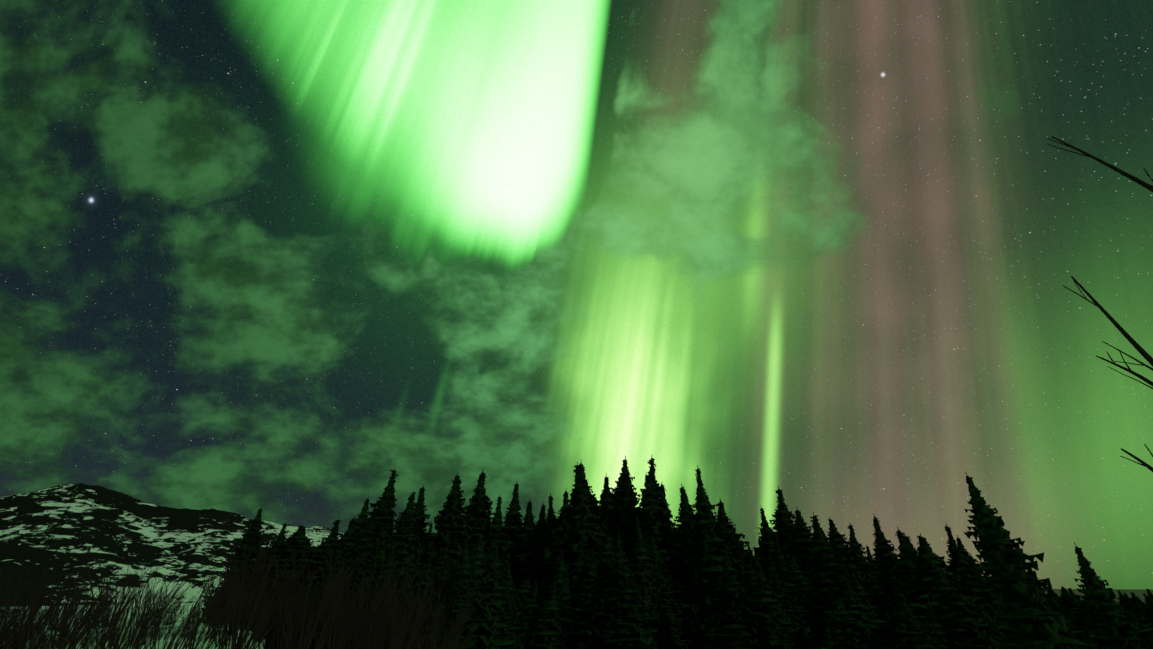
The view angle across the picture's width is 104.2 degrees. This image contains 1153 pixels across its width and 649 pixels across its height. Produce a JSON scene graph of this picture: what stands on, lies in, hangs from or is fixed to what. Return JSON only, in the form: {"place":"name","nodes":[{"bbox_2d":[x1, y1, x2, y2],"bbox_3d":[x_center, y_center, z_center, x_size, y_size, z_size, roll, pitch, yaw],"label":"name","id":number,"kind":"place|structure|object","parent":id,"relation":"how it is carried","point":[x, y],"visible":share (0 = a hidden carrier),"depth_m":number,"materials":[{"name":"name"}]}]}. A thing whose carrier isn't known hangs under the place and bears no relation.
{"place":"outdoors","nodes":[
{"label":"outdoors","id":0,"kind":"place"},
{"bbox_2d":[0,483,343,605],"bbox_3d":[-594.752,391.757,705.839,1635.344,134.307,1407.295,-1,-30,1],"label":"mountain","id":1,"kind":"structure","parent":0,"point":[68,527],"depth_m":344.47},
{"bbox_2d":[0,589,1152,648],"bbox_3d":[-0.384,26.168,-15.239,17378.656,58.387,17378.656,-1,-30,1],"label":"ground","id":2,"kind":"structure","parent":0,"point":[1139,593],"depth_m":16.21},
{"bbox_2d":[0,587,49,648],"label":"grass tuft","id":3,"kind":"object","parent":2,"relation":"on","point":[17,620],"visible":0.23,"depth_m":9.67,"materials":[{"name":"plant"}]},
{"bbox_2d":[0,561,54,648],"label":"grass tuft","id":4,"kind":"object","parent":2,"relation":"on","point":[5,615],"visible":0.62,"depth_m":7.86,"materials":[{"name":"plant"}]},
{"bbox_2d":[0,575,64,648],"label":"grass tuft","id":5,"kind":"object","parent":2,"relation":"on","point":[3,635],"visible":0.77,"depth_m":7.54,"materials":[{"name":"plant"}]},
{"bbox_2d":[0,566,94,648],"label":"grass tuft","id":6,"kind":"object","parent":2,"relation":"on","point":[16,592],"visible":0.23,"depth_m":10.29,"materials":[{"name":"plant"}]},
{"bbox_2d":[12,595,85,648],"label":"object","id":7,"kind":"object","parent":2,"relation":"on","point":[39,626],"visible":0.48,"depth_m":8.22,"materials":[{"name":"plant"}]},
{"bbox_2d":[21,564,85,639],"bbox_3d":[-13.446,7.014,11.416,1.080,1.886,1.022,7,-31,-12],"label":"grass tuft","id":8,"kind":"object","parent":2,"relation":"on","point":[70,575],"visible":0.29,"depth_m":11.36,"materials":[{"name":"plant"}]},
{"bbox_2d":[1,563,117,648],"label":"grass tuft","id":9,"kind":"object","parent":2,"relation":"on","point":[35,645],"visible":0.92,"depth_m":7.59,"materials":[{"name":"brown plant"}]},
{"bbox_2d":[30,607,88,648],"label":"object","id":10,"kind":"object","parent":2,"relation":"on","point":[65,631],"visible":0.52,"depth_m":8.26,"materials":[{"name":"plant"}]},
{"bbox_2d":[49,566,104,630],"bbox_3d":[-20.748,11.110,18.207,1.549,2.736,1.540,-9,-31,16],"label":"grass tuft","id":11,"kind":"object","parent":2,"relation":"on","point":[69,591],"visible":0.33,"depth_m":18.26,"materials":[{"name":"plant"}]},
{"bbox_2d":[60,581,108,635],"bbox_3d":[-12.861,7.256,11.470,0.969,1.436,1.009,-17,-34,27],"label":"grass tuft","id":12,"kind":"object","parent":2,"relation":"on","point":[79,604],"visible":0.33,"depth_m":11.56,"materials":[{"name":"plant"}]},
{"bbox_2d":[25,579,147,648],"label":"grass tuft","id":13,"kind":"object","parent":2,"relation":"on","point":[30,646],"visible":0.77,"depth_m":7.76,"materials":[{"name":"plant"}]},
{"bbox_2d":[43,571,137,647],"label":"grass tuft","id":14,"kind":"object","parent":2,"relation":"on","point":[65,609],"visible":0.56,"depth_m":10.48,"materials":[{"name":"plant"}]},
{"bbox_2d":[51,567,150,648],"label":"grass tuft","id":15,"kind":"object","parent":2,"relation":"on","point":[75,609],"visible":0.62,"depth_m":8.52,"materials":[{"name":"plant"}]},
{"bbox_2d":[70,582,148,648],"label":"grass tuft","id":16,"kind":"object","parent":2,"relation":"on","point":[113,627],"visible":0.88,"depth_m":7.70,"materials":[{"name":"plant"}]},
{"bbox_2d":[96,551,168,626],"bbox_3d":[-17.418,10.175,17.141,1.861,2.716,1.767,-6,-31,11],"label":"grass tuft","id":17,"kind":"object","parent":2,"relation":"on","point":[104,579],"visible":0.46,"depth_m":17.05,"materials":[{"name":"plant"}]},
{"bbox_2d":[82,555,194,648],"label":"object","id":18,"kind":"object","parent":2,"relation":"on","point":[103,602],"visible":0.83,"depth_m":7.96,"materials":[{"name":"brown plant"}]},
{"bbox_2d":[112,591,166,648],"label":"grass tuft","id":19,"kind":"object","parent":2,"relation":"on","point":[114,643],"visible":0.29,"depth_m":9.72,"materials":[{"name":"plant"}]},
{"bbox_2d":[130,567,191,623],"bbox_3d":[-16.114,10.449,17.127,2.042,2.103,1.384,15,-33,-24],"label":"grass tuft","id":20,"kind":"object","parent":2,"relation":"on","point":[155,590],"visible":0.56,"depth_m":17.20,"materials":[{"name":"plant"}]},
{"bbox_2d":[129,575,193,645],"bbox_3d":[-9.935,6.621,10.383,1.252,1.557,1.118,-7,-31,12],"label":"grass tuft","id":21,"kind":"object","parent":2,"relation":"on","point":[146,600],"visible":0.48,"depth_m":10.53,"materials":[{"name":"plant"}]},
{"bbox_2d":[128,588,201,648],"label":"grass tuft","id":22,"kind":"object","parent":2,"relation":"on","point":[148,644],"visible":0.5,"depth_m":8.83,"materials":[{"name":"plant"}]},
{"bbox_2d":[158,609,191,648],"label":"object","id":23,"kind":"object","parent":2,"relation":"on","point":[178,628],"visible":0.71,"depth_m":9.84,"materials":[{"name":"plant"}]},
{"bbox_2d":[151,581,203,640],"bbox_3d":[-10.127,7.082,11.076,1.332,1.394,0.939,-16,-34,26],"label":"grass tuft","id":24,"kind":"object","parent":2,"relation":"on","point":[172,610],"visible":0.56,"depth_m":11.08,"materials":[{"name":"plant"}]},
{"bbox_2d":[135,562,248,648],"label":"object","id":25,"kind":"object","parent":2,"relation":"on","point":[185,646],"visible":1,"depth_m":8.09,"materials":[{"name":"brown plant"}]},
{"bbox_2d":[178,595,238,648],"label":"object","id":26,"kind":"object","parent":2,"relation":"on","point":[200,621],"visible":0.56,"depth_m":10.14,"materials":[{"name":"plant"}]},
{"bbox_2d":[187,593,248,648],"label":"grass tuft","id":27,"kind":"object","parent":2,"relation":"on","point":[212,636],"visible":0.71,"depth_m":8.79,"materials":[{"name":"plant"}]},
{"bbox_2d":[204,583,239,638],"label":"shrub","id":28,"kind":"object","parent":2,"relation":"on","point":[217,609],"visible":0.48,"depth_m":11.70,"materials":[{"name":"plant"}]},
{"bbox_2d":[201,509,264,615],"bbox_3d":[-20.423,14.631,27.586,3.076,6.291,3.213,-6,-31,10],"label":"spruce","id":29,"kind":"object","parent":2,"relation":"on","point":[255,528],"visible":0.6,"depth_m":27.54,"materials":[{"name":"green plant"}]},
{"bbox_2d":[217,608,272,648],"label":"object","id":30,"kind":"object","parent":2,"relation":"on","point":[242,634],"visible":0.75,"depth_m":9.14,"materials":[{"name":"plant"}]},
{"bbox_2d":[226,568,273,648],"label":"grass tuft","id":31,"kind":"object","parent":2,"relation":"on","point":[243,610],"visible":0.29,"depth_m":10.58,"materials":[{"name":"brown plant"}]},
{"bbox_2d":[219,546,281,609],"bbox_3d":[-13.619,10.616,18.377,1.774,2.983,2.028,-11,-32,19],"label":"grass tuft","id":32,"kind":"object","parent":2,"relation":"on","point":[228,578],"visible":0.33,"depth_m":18.52,"materials":[{"name":"brown plant"}]},
{"bbox_2d":[208,547,303,648],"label":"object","id":33,"kind":"object","parent":2,"relation":"on","point":[250,618],"visible":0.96,"depth_m":8.94,"materials":[{"name":"brown plant"}]},
{"bbox_2d":[223,569,292,648],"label":"grass tuft","id":34,"kind":"object","parent":2,"relation":"on","point":[240,623],"visible":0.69,"depth_m":9.94,"materials":[{"name":"brown plant"}]},
{"bbox_2d":[199,524,344,636],"bbox_3d":[-14.000,12.402,21.411,6.706,5.336,5.902,-22,-37,33],"label":"spruce","id":35,"kind":"object","parent":2,"relation":"on","point":[298,539],"visible":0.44,"depth_m":21.64,"materials":[{"name":"green plant"}]},
{"bbox_2d":[262,523,287,564],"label":"spruce","id":36,"kind":"object","parent":2,"relation":"on","point":[279,537],"visible":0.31,"depth_m":27.62,"materials":[{"name":"green plant"}]},
{"bbox_2d":[311,517,350,601],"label":"spruce","id":37,"kind":"object","parent":2,"relation":"on","point":[329,544],"visible":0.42,"depth_m":23.31,"materials":[{"name":"green plant"}]},
{"bbox_2d":[334,516,369,601],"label":"spruce","id":38,"kind":"object","parent":2,"relation":"on","point":[349,538],"visible":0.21,"depth_m":25.67,"materials":[{"name":"green plant"}]},
{"bbox_2d":[340,514,379,592],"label":"spruce","id":39,"kind":"object","parent":2,"relation":"on","point":[365,542],"visible":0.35,"depth_m":26.21,"materials":[{"name":"green plant"}]},
{"bbox_2d":[340,495,379,562],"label":"spruce","id":40,"kind":"object","parent":2,"relation":"on","point":[361,522],"visible":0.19,"depth_m":29.42,"materials":[{"name":"green plant"}]},
{"bbox_2d":[368,467,397,549],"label":"spruce","id":41,"kind":"object","parent":2,"relation":"on","point":[383,512],"visible":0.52,"depth_m":32.71,"materials":[{"name":"green plant"}]},
{"bbox_2d":[353,490,437,592],"bbox_3d":[-9.926,14.681,24.137,5.072,11.062,6.414,16,-34,-23],"label":"spruce","id":42,"kind":"object","parent":2,"relation":"on","point":[403,538],"visible":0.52,"depth_m":24.91,"materials":[{"name":"green plant"}]},
{"bbox_2d":[364,546,461,648],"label":"grass tuft","id":43,"kind":"object","parent":2,"relation":"on","point":[421,591],"visible":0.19,"depth_m":19.45,"materials":[{"name":"brown plant"}]},
{"bbox_2d":[376,574,467,648],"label":"grass tuft","id":44,"kind":"object","parent":2,"relation":"on","point":[443,600],"visible":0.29,"depth_m":14.32,"materials":[{"name":"brown plant"}]},
{"bbox_2d":[415,484,430,561],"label":"spruce","id":45,"kind":"object","parent":2,"relation":"on","point":[420,506],"visible":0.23,"depth_m":35.10,"materials":[{"name":"green plant"}]},
{"bbox_2d":[417,473,487,573],"bbox_3d":[-9.008,16.663,29.489,7.361,13.409,7.111,4,-30,-8],"label":"spruce","id":46,"kind":"object","parent":2,"relation":"on","point":[450,528],"visible":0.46,"depth_m":30.02,"materials":[{"name":"green plant"}]},
{"bbox_2d":[427,538,484,648],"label":"spruce","id":47,"kind":"object","parent":2,"relation":"on","point":[465,575],"visible":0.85,"depth_m":20.19,"materials":[{"name":"green plant"}]},
{"bbox_2d":[422,536,520,648],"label":"spruce","id":48,"kind":"object","parent":2,"relation":"on","point":[478,561],"visible":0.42,"depth_m":20.12,"materials":[{"name":"green plant"}]},
{"bbox_2d":[463,470,503,559],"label":"spruce","id":49,"kind":"object","parent":2,"relation":"on","point":[478,518],"visible":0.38,"depth_m":33.52,"materials":[{"name":"green plant"}]},
{"bbox_2d":[472,546,524,648],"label":"spruce","id":50,"kind":"object","parent":2,"relation":"on","point":[494,582],"visible":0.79,"depth_m":20.50,"materials":[{"name":"green plant"}]},
{"bbox_2d":[482,494,514,574],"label":"spruce","id":51,"kind":"object","parent":2,"relation":"on","point":[498,537],"visible":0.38,"depth_m":32.75,"materials":[{"name":"green plant"}]},
{"bbox_2d":[503,483,523,575],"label":"spruce","id":52,"kind":"object","parent":2,"relation":"on","point":[512,519],"visible":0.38,"depth_m":36.91,"materials":[{"name":"green plant"}]},
{"bbox_2d":[509,500,535,588],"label":"spruce","id":53,"kind":"object","parent":2,"relation":"on","point":[528,524],"visible":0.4,"depth_m":35.03,"materials":[{"name":"green plant"}]},
{"bbox_2d":[515,503,554,593],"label":"spruce","id":54,"kind":"object","parent":2,"relation":"on","point":[536,564],"visible":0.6,"depth_m":30.94,"materials":[{"name":"green plant"}]},
{"bbox_2d":[528,581,572,648],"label":"spruce","id":55,"kind":"object","parent":2,"relation":"on","point":[545,635],"visible":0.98,"depth_m":21.32,"materials":[{"name":"green plant"}]},
{"bbox_2d":[545,492,555,543],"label":"spruce","id":56,"kind":"object","parent":2,"relation":"on","point":[550,516],"visible":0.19,"depth_m":36.70,"materials":[{"name":"green plant"}]},
{"bbox_2d":[530,554,580,647],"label":"spruce","id":57,"kind":"object","parent":2,"relation":"on","point":[560,581],"visible":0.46,"depth_m":22.58,"materials":[{"name":"green plant"}]},
{"bbox_2d":[547,491,570,588],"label":"spruce","id":58,"kind":"object","parent":2,"relation":"on","point":[557,534],"visible":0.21,"depth_m":34.41,"materials":[{"name":"green plant"}]},
{"bbox_2d":[541,462,599,607],"bbox_3d":[0.428,15.162,27.888,5.788,12.802,4.557,-7,-29,16],"label":"spruce","id":59,"kind":"object","parent":2,"relation":"on","point":[576,471],"visible":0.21,"depth_m":29.08,"materials":[{"name":"green plant"}]},
{"bbox_2d":[537,463,616,616],"bbox_3d":[0.958,14.803,27.229,6.077,13.232,7.968,-4,-30,7],"label":"spruce","id":60,"kind":"object","parent":2,"relation":"on","point":[589,525],"visible":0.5,"depth_m":27.80,"materials":[{"name":"green plant"}]},
{"bbox_2d":[562,548,603,648],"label":"spruce","id":61,"kind":"object","parent":2,"relation":"on","point":[591,580],"visible":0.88,"depth_m":21.41,"materials":[{"name":"green plant"}]},
{"bbox_2d":[556,535,657,648],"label":"spruce","id":62,"kind":"object","parent":2,"relation":"on","point":[606,559],"visible":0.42,"depth_m":21.67,"materials":[{"name":"green plant"}]},
{"bbox_2d":[599,475,621,545],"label":"spruce","id":63,"kind":"object","parent":2,"relation":"on","point":[611,512],"visible":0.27,"depth_m":36.32,"materials":[{"name":"green plant"}]},
{"bbox_2d":[611,456,640,508],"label":"spruce","id":64,"kind":"object","parent":2,"relation":"on","point":[618,492],"visible":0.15,"depth_m":39.38,"materials":[{"name":"green plant"}]},
{"bbox_2d":[611,471,641,579],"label":"spruce","id":65,"kind":"object","parent":2,"relation":"on","point":[628,510],"visible":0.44,"depth_m":33.46,"materials":[{"name":"green plant"}]},
{"bbox_2d":[594,541,659,648],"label":"spruce","id":66,"kind":"object","parent":2,"relation":"on","point":[627,630],"visible":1,"depth_m":20.27,"materials":[{"name":"green plant"}]},
{"bbox_2d":[623,457,671,556],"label":"spruce","id":67,"kind":"object","parent":2,"relation":"on","point":[655,488],"visible":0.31,"depth_m":34.35,"materials":[{"name":"green plant"}]},
{"bbox_2d":[627,473,679,578],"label":"spruce","id":68,"kind":"object","parent":2,"relation":"on","point":[652,514],"visible":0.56,"depth_m":31.74,"materials":[{"name":"green plant"}]},
{"bbox_2d":[629,518,678,648],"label":"spruce","id":69,"kind":"object","parent":2,"relation":"on","point":[642,570],"visible":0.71,"depth_m":24.41,"materials":[{"name":"green plant"}]},
{"bbox_2d":[631,529,687,632],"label":"spruce","id":70,"kind":"object","parent":2,"relation":"on","point":[650,535],"visible":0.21,"depth_m":28.70,"materials":[{"name":"green plant"}]},
{"bbox_2d":[659,484,678,547],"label":"spruce","id":71,"kind":"object","parent":2,"relation":"on","point":[662,487],"visible":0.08,"depth_m":35.73,"materials":[{"name":"green plant"}]},
{"bbox_2d":[670,484,695,595],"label":"spruce","id":72,"kind":"object","parent":2,"relation":"on","point":[685,519],"visible":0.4,"depth_m":30.05,"materials":[{"name":"green plant"}]},
{"bbox_2d":[685,465,753,648],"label":"spruce","id":73,"kind":"object","parent":2,"relation":"on","point":[712,548],"visible":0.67,"depth_m":26.00,"materials":[{"name":"green plant"}]},
{"bbox_2d":[717,499,745,578],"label":"spruce","id":74,"kind":"object","parent":2,"relation":"on","point":[731,540],"visible":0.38,"depth_m":29.76,"materials":[{"name":"green plant"}]},
{"bbox_2d":[701,550,768,648],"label":"spruce","id":75,"kind":"object","parent":2,"relation":"on","point":[731,622],"visible":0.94,"depth_m":20.13,"materials":[{"name":"green plant"}]},
{"bbox_2d":[718,509,761,573],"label":"spruce","id":76,"kind":"object","parent":2,"relation":"on","point":[745,551],"visible":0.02,"depth_m":34.66,"materials":[{"name":"green plant"}]},
{"bbox_2d":[753,507,790,582],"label":"spruce","id":77,"kind":"object","parent":2,"relation":"on","point":[767,538],"visible":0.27,"depth_m":33.25,"materials":[{"name":"green plant"}]},
{"bbox_2d":[750,560,801,648],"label":"spruce","id":78,"kind":"object","parent":2,"relation":"on","point":[773,628],"visible":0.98,"depth_m":19.57,"materials":[{"name":"green plant"}]},
{"bbox_2d":[761,486,795,558],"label":"spruce","id":79,"kind":"object","parent":2,"relation":"on","point":[784,526],"visible":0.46,"depth_m":34.98,"materials":[{"name":"green plant"}]},
{"bbox_2d":[767,551,816,648],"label":"spruce","id":80,"kind":"object","parent":2,"relation":"on","point":[800,637],"visible":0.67,"depth_m":20.97,"materials":[{"name":"green plant"}]},
{"bbox_2d":[770,508,849,588],"bbox_3d":[14.128,16.515,26.631,6.156,10.550,6.703,-5,-30,5],"label":"spruce","id":81,"kind":"object","parent":2,"relation":"on","point":[799,547],"visible":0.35,"depth_m":27.57,"materials":[{"name":"green plant"}]},
{"bbox_2d":[804,512,846,647],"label":"spruce","id":82,"kind":"object","parent":2,"relation":"on","point":[827,587],"visible":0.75,"depth_m":22.47,"materials":[{"name":"green plant"}]},
{"bbox_2d":[820,527,863,585],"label":"spruce","id":83,"kind":"object","parent":2,"relation":"on","point":[835,553],"visible":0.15,"depth_m":26.16,"materials":[{"name":"green plant"}]},
{"bbox_2d":[817,596,877,648],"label":"spruce","id":84,"kind":"object","parent":2,"relation":"on","point":[844,632],"visible":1,"depth_m":18.16,"materials":[{"name":"green plant"}]},
{"bbox_2d":[804,581,902,648],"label":"spruce","id":85,"kind":"object","parent":2,"relation":"on","point":[864,617],"visible":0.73,"depth_m":18.70,"materials":[{"name":"green plant"}]},
{"bbox_2d":[827,519,883,600],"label":"spruce","id":86,"kind":"object","parent":2,"relation":"on","point":[836,538],"visible":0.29,"depth_m":31.33,"materials":[{"name":"green plant"}]},
{"bbox_2d":[847,522,880,587],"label":"spruce","id":87,"kind":"object","parent":2,"relation":"on","point":[862,561],"visible":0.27,"depth_m":31.74,"materials":[{"name":"green plant"}]},
{"bbox_2d":[866,544,880,585],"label":"spruce","id":88,"kind":"object","parent":2,"relation":"on","point":[875,564],"visible":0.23,"depth_m":45.46,"materials":[{"name":"green plant"}]},
{"bbox_2d":[848,564,905,648],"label":"spruce","id":89,"kind":"object","parent":2,"relation":"on","point":[858,588],"visible":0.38,"depth_m":20.76,"materials":[{"name":"green plant"}]},
{"bbox_2d":[867,513,906,621],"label":"spruce","id":90,"kind":"object","parent":2,"relation":"on","point":[886,556],"visible":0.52,"depth_m":25.93,"materials":[{"name":"green plant"}]},
{"bbox_2d":[892,527,916,612],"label":"spruce","id":91,"kind":"object","parent":2,"relation":"on","point":[906,554],"visible":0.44,"depth_m":22.31,"materials":[{"name":"green plant"}]},
{"bbox_2d":[896,591,936,648],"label":"spruce","id":92,"kind":"object","parent":2,"relation":"on","point":[914,632],"visible":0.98,"depth_m":16.58,"materials":[{"name":"green plant"}]},
{"bbox_2d":[886,533,1006,648],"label":"spruce","id":93,"kind":"object","parent":2,"relation":"on","point":[927,564],"visible":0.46,"depth_m":19.72,"materials":[{"name":"green plant"}]},
{"bbox_2d":[919,567,1002,648],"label":"spruce","id":94,"kind":"object","parent":2,"relation":"on","point":[963,626],"visible":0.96,"depth_m":16.50,"materials":[{"name":"green plant"}]},
{"bbox_2d":[945,524,1008,632],"bbox_3d":[22.315,15.852,25.197,2.994,8.724,3.902,-4,-31,10],"label":"spruce","id":95,"kind":"object","parent":2,"relation":"on","point":[959,564],"visible":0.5,"depth_m":25.95,"materials":[{"name":"green plant"}]},
{"bbox_2d":[956,535,1002,614],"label":"spruce","id":96,"kind":"object","parent":2,"relation":"on","point":[970,558],"visible":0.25,"depth_m":28.56,"materials":[{"name":"green plant"}]},
{"bbox_2d":[964,471,1099,648],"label":"conifer tree","id":97,"kind":"object","parent":2,"relation":"on","point":[1027,615],"visible":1,"depth_m":9.47,"materials":[{"name":"green plant"}]},
{"bbox_2d":[1047,592,1100,643],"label":"spruce","id":98,"kind":"object","parent":2,"relation":"on","point":[1062,609],"visible":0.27,"depth_m":38.95,"materials":[{"name":"green plant"}]},
{"bbox_2d":[1058,587,1099,644],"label":"spruce","id":99,"kind":"object","parent":2,"relation":"on","point":[1066,600],"visible":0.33,"depth_m":41.00,"materials":[{"name":"green plant"}]},
{"bbox_2d":[1045,136,1152,471],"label":"bare tree","id":100,"kind":"object","parent":2,"relation":"on","point":[1139,348],"visible":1,"depth_m":1.93,"materials":[{"name":"brown plant"}]},
{"bbox_2d":[1071,542,1152,648],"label":"conifer tree","id":101,"kind":"object","parent":2,"relation":"on","point":[1105,614],"visible":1,"depth_m":10.98,"materials":[{"name":"green plant"}]},
{"bbox_2d":[1121,608,1152,648],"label":"spruce","id":102,"kind":"object","parent":2,"relation":"on","point":[1139,625],"visible":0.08,"depth_m":34.70,"materials":[{"name":"green plant"}]},
{"bbox_2d":[1130,597,1146,623],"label":"spruce","id":103,"kind":"object","parent":2,"relation":"on","point":[1136,607],"visible":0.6,"depth_m":46.27,"materials":[{"name":"green plant"}]},
{"bbox_2d":[1138,597,1152,627],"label":"spruce","id":104,"kind":"object","parent":2,"relation":"on","point":[1148,617],"visible":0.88,"depth_m":38.37,"materials":[{"name":"green plant"}]},
{"bbox_2d":[0,0,1152,589],"label":"sky","id":105,"kind":"structure","parent":0,"point":[279,258],"materials":[{"name":"green"}]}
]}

